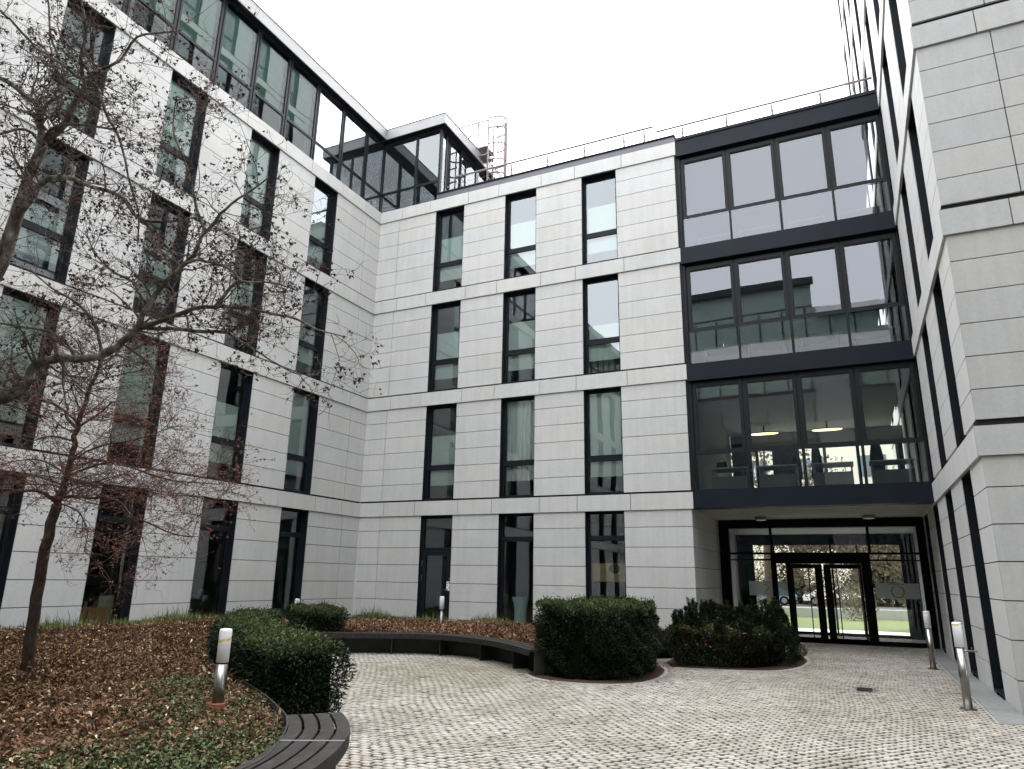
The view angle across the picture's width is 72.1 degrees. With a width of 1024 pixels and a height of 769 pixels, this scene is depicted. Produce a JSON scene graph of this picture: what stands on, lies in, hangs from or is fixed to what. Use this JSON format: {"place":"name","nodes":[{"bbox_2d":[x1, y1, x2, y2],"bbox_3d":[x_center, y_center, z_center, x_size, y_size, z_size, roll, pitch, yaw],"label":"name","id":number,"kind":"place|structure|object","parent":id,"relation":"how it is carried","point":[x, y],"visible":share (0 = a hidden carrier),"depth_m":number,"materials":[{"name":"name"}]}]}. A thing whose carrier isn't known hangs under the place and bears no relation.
{"place":"outdoors","nodes":[
{"label":"outdoors","id":0,"kind":"place"},
{"bbox_2d":[0,0,501,627],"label":"office building","id":1,"kind":"structure","parent":0,"point":[354,156],"depth_m":18.81,"materials":[{"name":"stone"},{"name":"glass"},{"name":"metal"}]},
{"bbox_2d":[0,470,27,608],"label":"window","id":2,"kind":"structure","parent":1,"relation":"in","point":[7,543],"depth_m":13.17,"materials":[{"name":"metal"}]},
{"bbox_2d":[0,286,59,448],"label":"window","id":3,"kind":"structure","parent":1,"relation":"in","point":[20,297],"depth_m":13.79,"materials":[{"name":"metal"}]},
{"bbox_2d":[10,140,89,284],"bbox_3d":[-9.554,-3.610,14.460,0.308,2.964,1.118,-6,-17,25],"label":"window","id":4,"kind":"structure","parent":1,"relation":"in","point":[34,230],"depth_m":14.58,"materials":[{"name":"metal"}]},
{"bbox_2d":[47,0,115,138],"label":"window","id":5,"kind":"structure","parent":1,"relation":"in","point":[106,59],"depth_m":15.63,"materials":[{"name":"metal"}]},
{"bbox_2d":[79,606,107,624],"bbox_3d":[-9.140,4.989,14.682,0.726,0.652,0.950,-6,-17,25],"label":"desk","id":6,"kind":"object","parent":1,"relation":"in","point":[93,612],"visible":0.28,"depth_m":14.75,"materials":[{"name":"brown wood"}]},
{"bbox_2d":[82,585,99,606],"bbox_3d":[-8.975,4.460,14.836,0.200,0.450,0.500,-6,-17,25],"label":"monitor","id":7,"kind":"object","parent":6,"relation":"on","point":[91,592],"visible":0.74,"depth_m":14.90,"materials":[{"name":"black"}]},
{"bbox_2d":[96,595,114,623],"bbox_3d":[-8.756,4.980,15.065,0.046,0.880,0.360,-6,-17,25],"label":"pinboard","id":8,"kind":"object","parent":1,"relation":"on","point":[102,601],"visible":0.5,"depth_m":15.15,"materials":[{"name":"beige"}]},
{"bbox_2d":[78,483,148,625],"bbox_3d":[-8.530,3.752,14.903,0.288,3.174,1.118,-6,-17,25],"label":"window","id":9,"kind":"structure","parent":1,"relation":"in","point":[124,611],"depth_m":15.26,"materials":[{"name":"metal"}]},
{"bbox_2d":[107,330,170,467],"bbox_3d":[-8.472,0.344,15.839,0.288,2.964,1.118,-6,-17,25],"label":"window","id":10,"kind":"structure","parent":1,"relation":"in","point":[127,376],"depth_m":16.08,"materials":[{"name":"metal"}]},
{"bbox_2d":[132,194,189,324],"bbox_3d":[-8.425,-2.963,16.751,0.308,2.964,1.118,-6,-17,25],"label":"window","id":11,"kind":"structure","parent":1,"relation":"in","point":[160,276],"depth_m":16.97,"materials":[{"name":"metal"}]},
{"bbox_2d":[155,70,207,196],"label":"window","id":12,"kind":"structure","parent":1,"relation":"in","point":[174,87],"depth_m":17.89,"materials":[{"name":"metal"}]},
{"bbox_2d":[188,497,238,614],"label":"window","id":13,"kind":"structure","parent":1,"relation":"in","point":[229,529],"depth_m":17.63,"materials":[{"name":"metal"}]},
{"bbox_2d":[207,362,253,482],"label":"window","id":14,"kind":"structure","parent":1,"relation":"in","point":[228,415],"depth_m":18.35,"materials":[{"name":"metal"}]},
{"bbox_2d":[223,240,267,355],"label":"window","id":15,"kind":"structure","parent":1,"relation":"in","point":[258,288],"depth_m":19.30,"materials":[{"name":"metal"}]},
{"bbox_2d":[240,129,279,239],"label":"window","id":16,"kind":"structure","parent":1,"relation":"in","point":[256,149],"depth_m":20.24,"materials":[{"name":"metal"}]},
{"bbox_2d":[271,507,308,607],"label":"window","id":17,"kind":"structure","parent":1,"relation":"in","point":[297,587],"depth_m":19.97,"materials":[{"name":"metal"}]},
{"bbox_2d":[282,387,318,493],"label":"window","id":18,"kind":"structure","parent":1,"relation":"in","point":[295,461],"depth_m":20.70,"materials":[{"name":"metal"}]},
{"bbox_2d":[296,277,328,380],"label":"window","id":19,"kind":"structure","parent":1,"relation":"in","point":[306,351],"depth_m":21.58,"materials":[{"name":"metal"}]},
{"bbox_2d":[307,176,337,275],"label":"window","id":20,"kind":"structure","parent":1,"relation":"in","point":[317,229],"depth_m":22.49,"materials":[{"name":"metal"}]},
{"bbox_2d":[0,612,666,768],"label":"leaf litter","id":21,"kind":"object","parent":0,"point":[38,739],"visible":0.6,"depth_m":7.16,"materials":[{"name":"brown plant"}]},
{"bbox_2d":[0,281,275,672],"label":"bare tree","id":22,"kind":"object","parent":21,"relation":"on","point":[34,612],"visible":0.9,"depth_m":8.44,"materials":[{"name":"brown plant"}]},
{"bbox_2d":[0,665,285,768],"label":"ground cover","id":23,"kind":"object","parent":21,"relation":"on","point":[186,758],"visible":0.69,"depth_m":5.11,"materials":[{"name":"green plant"}]},
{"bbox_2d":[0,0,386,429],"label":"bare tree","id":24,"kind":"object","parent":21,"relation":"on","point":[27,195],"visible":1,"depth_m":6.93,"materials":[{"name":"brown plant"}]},
{"bbox_2d":[206,628,231,713],"bbox_3d":[-2.687,2.681,6.489,0.186,0.815,0.186,-6,-17,25],"label":"bollard lamp","id":25,"kind":"object","parent":21,"relation":"on","point":[217,702],"visible":0.91,"depth_m":6.46,"materials":[{"name":"metal"}]},
{"bbox_2d":[205,604,357,725],"bbox_3d":[-3.855,3.994,10.678,1.500,1.066,7.890,7,-17,-22],"label":"yew hedge","id":26,"kind":"object","parent":21,"relation":"on","point":[279,663],"visible":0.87,"depth_m":7.57,"materials":[{"name":"green plant"}]},
{"bbox_2d":[283,599,350,634],"bbox_3d":[-4.585,5.502,16.373,1.440,0.944,3.376,7,-16,-20],"label":"yew hedge","id":27,"kind":"object","parent":21,"relation":"on","point":[322,616],"visible":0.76,"depth_m":15.17,"materials":[{"name":"green plant"}]},
{"bbox_2d":[0,602,669,633],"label":"grass fringe","id":28,"kind":"object","parent":21,"relation":"on","point":[174,615],"depth_m":15.62,"materials":[{"name":"green plant"}]},
{"bbox_2d":[339,617,543,642],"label":"dead perennials","id":29,"kind":"object","parent":21,"relation":"on","point":[448,625],"visible":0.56,"depth_m":16.17,"materials":[{"name":"brown plant"}]},
{"bbox_2d":[205,648,874,690],"bbox_3d":[4.976,4.439,9.720,28.000,0.001,21.350,-6,-17,25],"label":"paving bed","id":30,"kind":"object","parent":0,"point":[665,654],"depth_m":13.53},
{"bbox_2d":[924,648,1023,724],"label":"slab strip","id":31,"kind":"object","parent":30,"relation":"on","point":[999,709],"visible":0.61,"depth_m":10.47,"materials":[{"name":"grey concrete"}]},
{"bbox_2d":[254,0,846,176],"label":"sky","id":32,"kind":"structure","parent":0,"point":[562,74],"materials":[{"name":"white"}]},
{"bbox_2d":[330,642,1023,768],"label":"paving","id":33,"kind":"structure","parent":0,"point":[414,711],"depth_m":8.44,"materials":[{"name":"stone"}]},
{"bbox_2d":[207,649,287,768],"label":"bed edging","id":34,"kind":"object","parent":33,"relation":"on","point":[271,703],"visible":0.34,"depth_m":6.45,"materials":[{"name":"black metal"}]},
{"bbox_2d":[234,712,349,768],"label":"curved bench","id":35,"kind":"object","parent":33,"relation":"on","point":[312,741],"visible":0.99,"depth_m":4.96,"materials":[{"name":"grey wood"}]},
{"bbox_2d":[317,631,549,676],"bbox_3d":[-1.379,5.262,13.989,5.705,0.430,1.843,-9,-18,32],"label":"curved bench","id":36,"kind":"object","parent":33,"relation":"on","point":[518,655],"visible":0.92,"depth_m":14.72,"materials":[{"name":"black wood"}]},
{"bbox_2d":[528,653,806,682],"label":"hedge soil","id":37,"kind":"structure","parent":33,"relation":"on","point":[659,670],"depth_m":12.80,"materials":[{"name":"brown soil"}]},
{"bbox_2d":[530,593,665,680],"bbox_3d":[1.750,4.577,13.041,2.420,1.391,3.838,-6,-17,25],"label":"yew hedge","id":38,"kind":"object","parent":37,"relation":"on","point":[580,636],"visible":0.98,"depth_m":11.69,"materials":[{"name":"green plant"}]},
{"bbox_2d":[661,596,807,668],"bbox_3d":[4.793,5.188,15.045,2.753,1.362,4.436,-6,-17,25],"label":"yew hedge","id":39,"kind":"object","parent":37,"relation":"on","point":[772,626],"visible":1,"depth_m":13.78,"materials":[{"name":"green plant"}]},
{"bbox_2d":[923,611,939,669],"bbox_3d":[8.272,5.058,13.930,0.209,1.090,0.209,-6,-17,25],"label":"bollard lamp","id":40,"kind":"object","parent":33,"relation":"on","point":[929,637],"visible":1,"depth_m":13.89,"materials":[{"name":"metal"}]},
{"bbox_2d":[951,622,977,710],"bbox_3d":[6.109,3.807,9.542,0.209,1.110,0.209,-6,-17,25],"label":"bollard lamp","id":41,"kind":"object","parent":33,"relation":"on","point":[962,665],"visible":1,"depth_m":9.50,"materials":[{"name":"metal"}]},
{"bbox_2d":[731,444,894,603],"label":"office building","id":42,"kind":"structure","parent":0,"point":[847,454],"depth_m":63.70,"materials":[{"name":"beige"}]},
{"bbox_2d":[789,617,909,632],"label":"lawn","id":43,"kind":"structure","parent":0,"point":[883,625],"depth_m":28.55,"materials":[{"name":"green plant"}]},
{"bbox_2d":[753,545,793,580],"bbox_3d":[11.101,9.001,33.763,4.722,4.181,4.894,-6,-17,25],"label":"magnolia tree","id":44,"kind":"object","parent":43,"relation":"on","point":[759,566],"visible":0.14,"depth_m":33.47,"materials":[{"name":"white plant"}]},
{"bbox_2d":[731,449,832,604],"bbox_3d":[11.318,6.096,31.199,6.232,8.434,6.230,-6,-17,25],"label":"bare tree","id":45,"kind":"object","parent":43,"relation":"on","point":[767,569],"visible":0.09,"depth_m":30.64,"materials":[{"name":"brown plant"}]},
{"bbox_2d":[838,582,878,620],"bbox_3d":[15.813,9.964,32.179,1.723,1.754,1.793,-6,-17,25],"label":"round shrub","id":46,"kind":"object","parent":43,"relation":"on","point":[855,599],"visible":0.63,"depth_m":32.08,"materials":[{"name":"green plant"}]},
{"bbox_2d":[796,602,1005,700],"bbox_3d":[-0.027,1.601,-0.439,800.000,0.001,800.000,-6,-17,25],"label":"ground","id":47,"kind":"structure","parent":0,"point":[1002,697],"depth_m":19.80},
{"bbox_2d":[352,134,722,647],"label":"office building","id":48,"kind":"structure","parent":47,"relation":"on","point":[526,433],"depth_m":21.20,"materials":[{"name":"stone"},{"name":"glass"},{"name":"metal"}]},
{"bbox_2d":[420,551,450,621],"bbox_3d":[-2.259,5.985,20.701,0.988,2.098,0.126,-6,-17,25],"label":"door","id":49,"kind":"structure","parent":48,"relation":"in","point":[425,553],"depth_m":20.80,"materials":[{"name":"metal"}]},
{"bbox_2d":[422,403,456,499],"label":"window","id":50,"kind":"structure","parent":48,"relation":"in","point":[442,465],"depth_m":21.93,"materials":[{"name":"metal"}]},
{"bbox_2d":[427,300,460,391],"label":"window","id":51,"kind":"structure","parent":48,"relation":"in","point":[447,355],"depth_m":22.84,"materials":[{"name":"metal"}]},
{"bbox_2d":[432,205,463,291],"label":"window","id":52,"kind":"structure","parent":48,"relation":"in","point":[450,267],"depth_m":23.76,"materials":[{"name":"metal"}]},
{"bbox_2d":[460,115,507,180],"bbox_3d":[-1.143,-7.994,27.239,2.054,4.793,0.746,-6,-17,25],"label":"roof ladder","id":53,"kind":"object","parent":48,"relation":"on","point":[487,153],"visible":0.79,"depth_m":27.28,"materials":[{"name":"grey metal"}]},
{"bbox_2d":[497,513,533,621],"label":"window","id":54,"kind":"structure","parent":48,"relation":"in","point":[501,539],"depth_m":20.02,"materials":[{"name":"metal"}]},
{"bbox_2d":[499,395,534,496],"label":"window","id":55,"kind":"structure","parent":48,"relation":"in","point":[519,463],"depth_m":20.94,"materials":[{"name":"metal"}]},
{"bbox_2d":[501,287,535,383],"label":"window","id":56,"kind":"structure","parent":48,"relation":"in","point":[521,353],"depth_m":21.73,"materials":[{"name":"metal"}]},
{"bbox_2d":[504,188,535,278],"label":"window","id":57,"kind":"structure","parent":48,"relation":"in","point":[522,251],"depth_m":22.65,"materials":[{"name":"metal"}]},
{"bbox_2d":[512,597,528,622],"bbox_3d":[0.234,6.421,19.738,0.516,0.870,0.358,-6,-17,25],"label":"fluted vase","id":58,"kind":"object","parent":48,"relation":"in","point":[520,606],"visible":0.72,"depth_m":19.66,"materials":[{"name":"blue ceramic"}]},
{"bbox_2d":[453,126,653,184],"bbox_3d":[1.163,-7.249,23.330,7.170,0.984,0.068,-6,-17,25],"label":"roof railing","id":59,"kind":"object","parent":48,"relation":"on","point":[571,147],"visible":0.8,"depth_m":23.28,"materials":[{"name":"grey metal"}]},
{"bbox_2d":[581,170,617,264],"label":"window","id":60,"kind":"structure","parent":48,"relation":"in","point":[601,236],"depth_m":21.54,"materials":[{"name":"metal"}]},
{"bbox_2d":[582,273,620,374],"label":"window","id":61,"kind":"structure","parent":48,"relation":"in","point":[603,342],"depth_m":20.58,"materials":[{"name":"metal"}]},
{"bbox_2d":[584,386,623,493],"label":"window","id":62,"kind":"structure","parent":48,"relation":"in","point":[603,444],"depth_m":19.80,"materials":[{"name":"metal"}]},
{"bbox_2d":[585,511,625,598],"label":"window","id":63,"kind":"structure","parent":48,"relation":"in","point":[588,538],"depth_m":18.96,"materials":[{"name":"metal"}]},
{"bbox_2d":[591,563,624,581],"bbox_3d":[2.579,5.047,18.875,0.950,0.480,0.035,-6,-17,25],"label":"wall picture","id":64,"kind":"object","parent":48,"relation":"attached to","point":[607,572],"depth_m":18.87,"materials":[{"name":"brown fabric"}]},
{"bbox_2d":[674,89,933,520],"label":"glazed bridge","id":65,"kind":"structure","parent":48,"relation":"attached to","point":[780,171],"depth_m":19.48,"materials":[{"name":"black metal"}]},
{"bbox_2d":[680,149,730,247],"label":"window","id":66,"kind":"structure","parent":65,"relation":"in","point":[722,153],"depth_m":20.18,"materials":[{"name":"black metal"}]},
{"bbox_2d":[685,259,739,363],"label":"window","id":67,"kind":"structure","parent":65,"relation":"in","point":[730,262],"depth_m":19.28,"materials":[{"name":"black metal"}]},
{"bbox_2d":[692,378,748,489],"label":"window","id":68,"kind":"structure","parent":65,"relation":"in","point":[734,381],"depth_m":18.37,"materials":[{"name":"black metal"}]},
{"bbox_2d":[704,345,743,361],"bbox_3d":[5.992,-0.615,19.856,0.980,0.730,0.840,-6,-17,25],"label":"office desk","id":69,"kind":"object","parent":65,"relation":"on","point":[722,353],"visible":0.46,"depth_m":19.67,"materials":[{"name":"grey"}]},
{"bbox_2d":[711,466,751,488],"bbox_3d":[5.937,2.644,18.962,0.980,0.730,0.840,-6,-17,25],"label":"office desk","id":70,"kind":"object","parent":65,"relation":"on","point":[726,482],"visible":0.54,"depth_m":18.66,"materials":[{"name":"grey"}]},
{"bbox_2d":[726,138,781,238],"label":"window","id":71,"kind":"structure","parent":65,"relation":"in","point":[770,142],"depth_m":19.63,"materials":[{"name":"black metal"}]},
{"bbox_2d":[734,250,792,357],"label":"window","id":72,"kind":"structure","parent":65,"relation":"in","point":[778,254],"depth_m":18.73,"materials":[{"name":"black metal"}]},
{"bbox_2d":[656,76,872,135],"bbox_3d":[7.181,-7.707,20.494,6.000,0.984,0.068,-6,-17,25],"label":"roof railing","id":73,"kind":"object","parent":65,"relation":"on","point":[781,100],"visible":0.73,"depth_m":20.40,"materials":[{"name":"grey metal"}]},
{"bbox_2d":[748,339,787,356],"bbox_3d":[7.076,-0.734,19.355,0.980,0.730,0.840,-6,-17,25],"label":"office desk","id":74,"kind":"object","parent":65,"relation":"on","point":[769,348],"visible":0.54,"depth_m":19.16,"materials":[{"name":"grey"}]},
{"bbox_2d":[742,372,804,487],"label":"window","id":75,"kind":"structure","parent":65,"relation":"in","point":[785,376],"depth_m":17.82,"materials":[{"name":"black metal"}]},
{"bbox_2d":[757,464,799,486],"bbox_3d":[7.021,2.526,18.461,0.980,0.730,0.840,-6,-17,25],"label":"office desk","id":76,"kind":"object","parent":65,"relation":"on","point":[777,480],"visible":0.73,"depth_m":18.15,"materials":[{"name":"grey"}]},
{"bbox_2d":[781,449,802,479],"bbox_3d":[7.577,2.393,19.065,0.557,1.278,0.721,-6,-17,25],"label":"office chair","id":77,"kind":"object","parent":65,"relation":"on","point":[790,456],"visible":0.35,"depth_m":19.22,"materials":[{"name":"black"}]},
{"bbox_2d":[774,126,834,229],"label":"window","id":78,"kind":"structure","parent":65,"relation":"in","point":[821,130],"depth_m":19.08,"materials":[{"name":"black metal"}]},
{"bbox_2d":[788,215,825,228],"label":"office desk","id":79,"kind":"object","parent":65,"relation":"on","point":[806,222],"visible":0.23,"depth_m":19.64,"materials":[{"name":"grey"}]},
{"bbox_2d":[785,241,849,352],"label":"window","id":80,"kind":"structure","parent":65,"relation":"in","point":[831,245],"depth_m":18.18,"materials":[{"name":"black metal"}]},
{"bbox_2d":[799,333,839,351],"bbox_3d":[8.251,-0.862,18.813,0.980,0.730,0.840,-6,-17,25],"label":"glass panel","id":81,"kind":"object","parent":65,"relation":"on","point":[819,342],"visible":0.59,"depth_m":18.61,"materials":[{"name":"grey"}]},
{"bbox_2d":[796,367,865,485],"bbox_3d":[7.775,1.007,17.228,1.342,2.930,0.205,-6,-17,25],"label":"window","id":82,"kind":"structure","parent":65,"relation":"in","point":[846,370],"depth_m":17.27,"materials":[{"name":"black metal"}]},
{"bbox_2d":[811,461,853,484],"bbox_3d":[8.195,2.397,17.919,0.980,0.730,0.840,-6,-17,25],"label":"office desk","id":83,"kind":"object","parent":65,"relation":"on","point":[833,478],"visible":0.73,"depth_m":17.61,"materials":[{"name":"grey"}]},
{"bbox_2d":[825,114,892,219],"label":"window","id":84,"kind":"structure","parent":65,"relation":"in","point":[875,118],"depth_m":18.51,"materials":[{"name":"black metal"}]},
{"bbox_2d":[840,205,879,218],"bbox_3d":[9.518,-4.293,19.159,0.980,0.730,0.840,-6,-17,25],"label":"office desk","id":85,"kind":"object","parent":65,"relation":"on","point":[860,212],"visible":0.2,"depth_m":19.08,"materials":[{"name":"grey"}]},
{"bbox_2d":[838,231,910,345],"bbox_3d":[9.014,-2.372,17.573,1.342,2.930,0.205,-6,-17,25],"label":"window","id":86,"kind":"structure","parent":65,"relation":"in","point":[892,236],"depth_m":17.60,"materials":[{"name":"black metal"}]},
{"bbox_2d":[854,326,897,345],"bbox_3d":[9.461,-0.995,18.254,0.980,0.730,0.840,-6,-17,25],"label":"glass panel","id":87,"kind":"object","parent":65,"relation":"on","point":[876,335],"visible":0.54,"depth_m":18.07,"materials":[{"name":"grey"}]},
{"bbox_2d":[853,361,930,483],"bbox_3d":[8.958,0.877,16.681,1.342,2.930,0.205,-6,-17,25],"label":"window","id":88,"kind":"structure","parent":65,"relation":"in","point":[906,364],"depth_m":16.70,"materials":[{"name":"black metal"}]},
{"bbox_2d":[869,458,916,482],"bbox_3d":[9.406,2.264,17.359,0.980,0.730,0.840,-6,-17,25],"label":"office desk","id":89,"kind":"object","parent":65,"relation":"on","point":[893,475],"visible":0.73,"depth_m":17.06,"materials":[{"name":"grey"}]},
{"bbox_2d":[718,517,940,648],"bbox_3d":[9.351,5.876,21.153,6.020,3.370,3.314,-6,-17,25],"label":"entrance front","id":90,"kind":"object","parent":48,"relation":"attached to","point":[738,539],"visible":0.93,"depth_m":20.36,"materials":[{"name":"black"}]},
{"bbox_2d":[791,564,828,642],"bbox_3d":[8.357,6.119,19.757,0.800,2.090,0.154,-6,-17,25],"label":"door","id":91,"kind":"structure","parent":90,"relation":"in","point":[818,567],"depth_m":19.68,"materials":[{"name":"black"}]},
{"bbox_2d":[823,564,869,644],"bbox_3d":[9.190,6.028,19.372,0.965,2.090,0.154,-6,-17,25],"label":"door","id":92,"kind":"structure","parent":90,"relation":"in","point":[827,568],"depth_m":19.46,"materials":[{"name":"black"}]},
{"bbox_2d":[756,545,905,606],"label":"shrubbery","id":93,"kind":"object","parent":47,"relation":"on","point":[798,591],"visible":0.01,"depth_m":54.24,"materials":[{"name":"green plant"}]},
{"bbox_2d":[779,456,883,608],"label":"bushy tree","id":94,"kind":"object","parent":47,"relation":"on","point":[810,548],"visible":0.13,"depth_m":43.09,"materials":[{"name":"brown plant"}]},
{"bbox_2d":[759,607,907,620],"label":"garden wall","id":95,"kind":"structure","parent":47,"relation":"on","point":[900,615],"depth_m":33.29,"materials":[{"name":"grey"}]},
{"bbox_2d":[867,465,906,610],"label":"bushy tree","id":96,"kind":"object","parent":47,"relation":"on","point":[898,568],"visible":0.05,"depth_m":40.17,"materials":[{"name":"green plant"}]},
{"bbox_2d":[835,0,1023,715],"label":"office building","id":97,"kind":"structure","parent":0,"point":[946,81],"depth_m":11.34,"materials":[{"name":"stone"}]},
{"bbox_2d":[865,5,876,88],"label":"window","id":98,"kind":"structure","parent":97,"relation":"in","point":[866,14],"depth_m":19.85,"materials":[{"name":"metal"}]},
{"bbox_2d":[883,42,898,162],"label":"window","id":99,"kind":"structure","parent":97,"relation":"in","point":[885,64],"depth_m":16.63,"materials":[{"name":"metal"}]},
{"bbox_2d":[889,0,905,97],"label":"window","id":100,"kind":"structure","parent":97,"relation":"in","point":[892,3],"depth_m":14.29,"materials":[{"name":"metal"}]},
{"bbox_2d":[901,171,921,306],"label":"window","id":101,"kind":"structure","parent":97,"relation":"in","point":[903,191],"depth_m":15.69,"materials":[{"name":"metal"}]},
{"bbox_2d":[907,385,922,481],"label":"window","id":102,"kind":"structure","parent":97,"relation":"in","point":[908,392],"depth_m":19.38,"materials":[{"name":"metal"}]},
{"bbox_2d":[908,97,932,259],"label":"window","id":103,"kind":"structure","parent":97,"relation":"in","point":[920,181],"depth_m":13.41,"materials":[{"name":"metal"}]},
{"bbox_2d":[924,514,945,651],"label":"window","id":104,"kind":"structure","parent":97,"relation":"in","point":[926,516],"depth_m":18.33,"materials":[{"name":"metal"}]},
{"bbox_2d":[922,320,948,469],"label":"window","id":105,"kind":"structure","parent":97,"relation":"in","point":[936,413],"depth_m":14.75,"materials":[{"name":"metal"}]},
{"bbox_2d":[933,503,956,659],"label":"window","id":106,"kind":"structure","parent":97,"relation":"in","point":[941,549],"depth_m":16.11,"materials":[{"name":"glass"}]},
{"bbox_2d":[933,270,966,448],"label":"window","id":107,"kind":"structure","parent":97,"relation":"in","point":[937,291],"depth_m":12.46,"materials":[{"name":"metal"}]},
{"bbox_2d":[945,489,978,677],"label":"window","id":108,"kind":"structure","parent":97,"relation":"in","point":[961,584],"depth_m":13.77,"materials":[{"name":"glass"}]},
{"bbox_2d":[962,469,1004,697],"bbox_3d":[7.530,3.051,11.011,0.288,3.354,1.108,-6,-17,25],"label":"window","id":109,"kind":"structure","parent":97,"relation":"in","point":[990,634],"depth_m":11.47,"materials":[{"name":"glass"}]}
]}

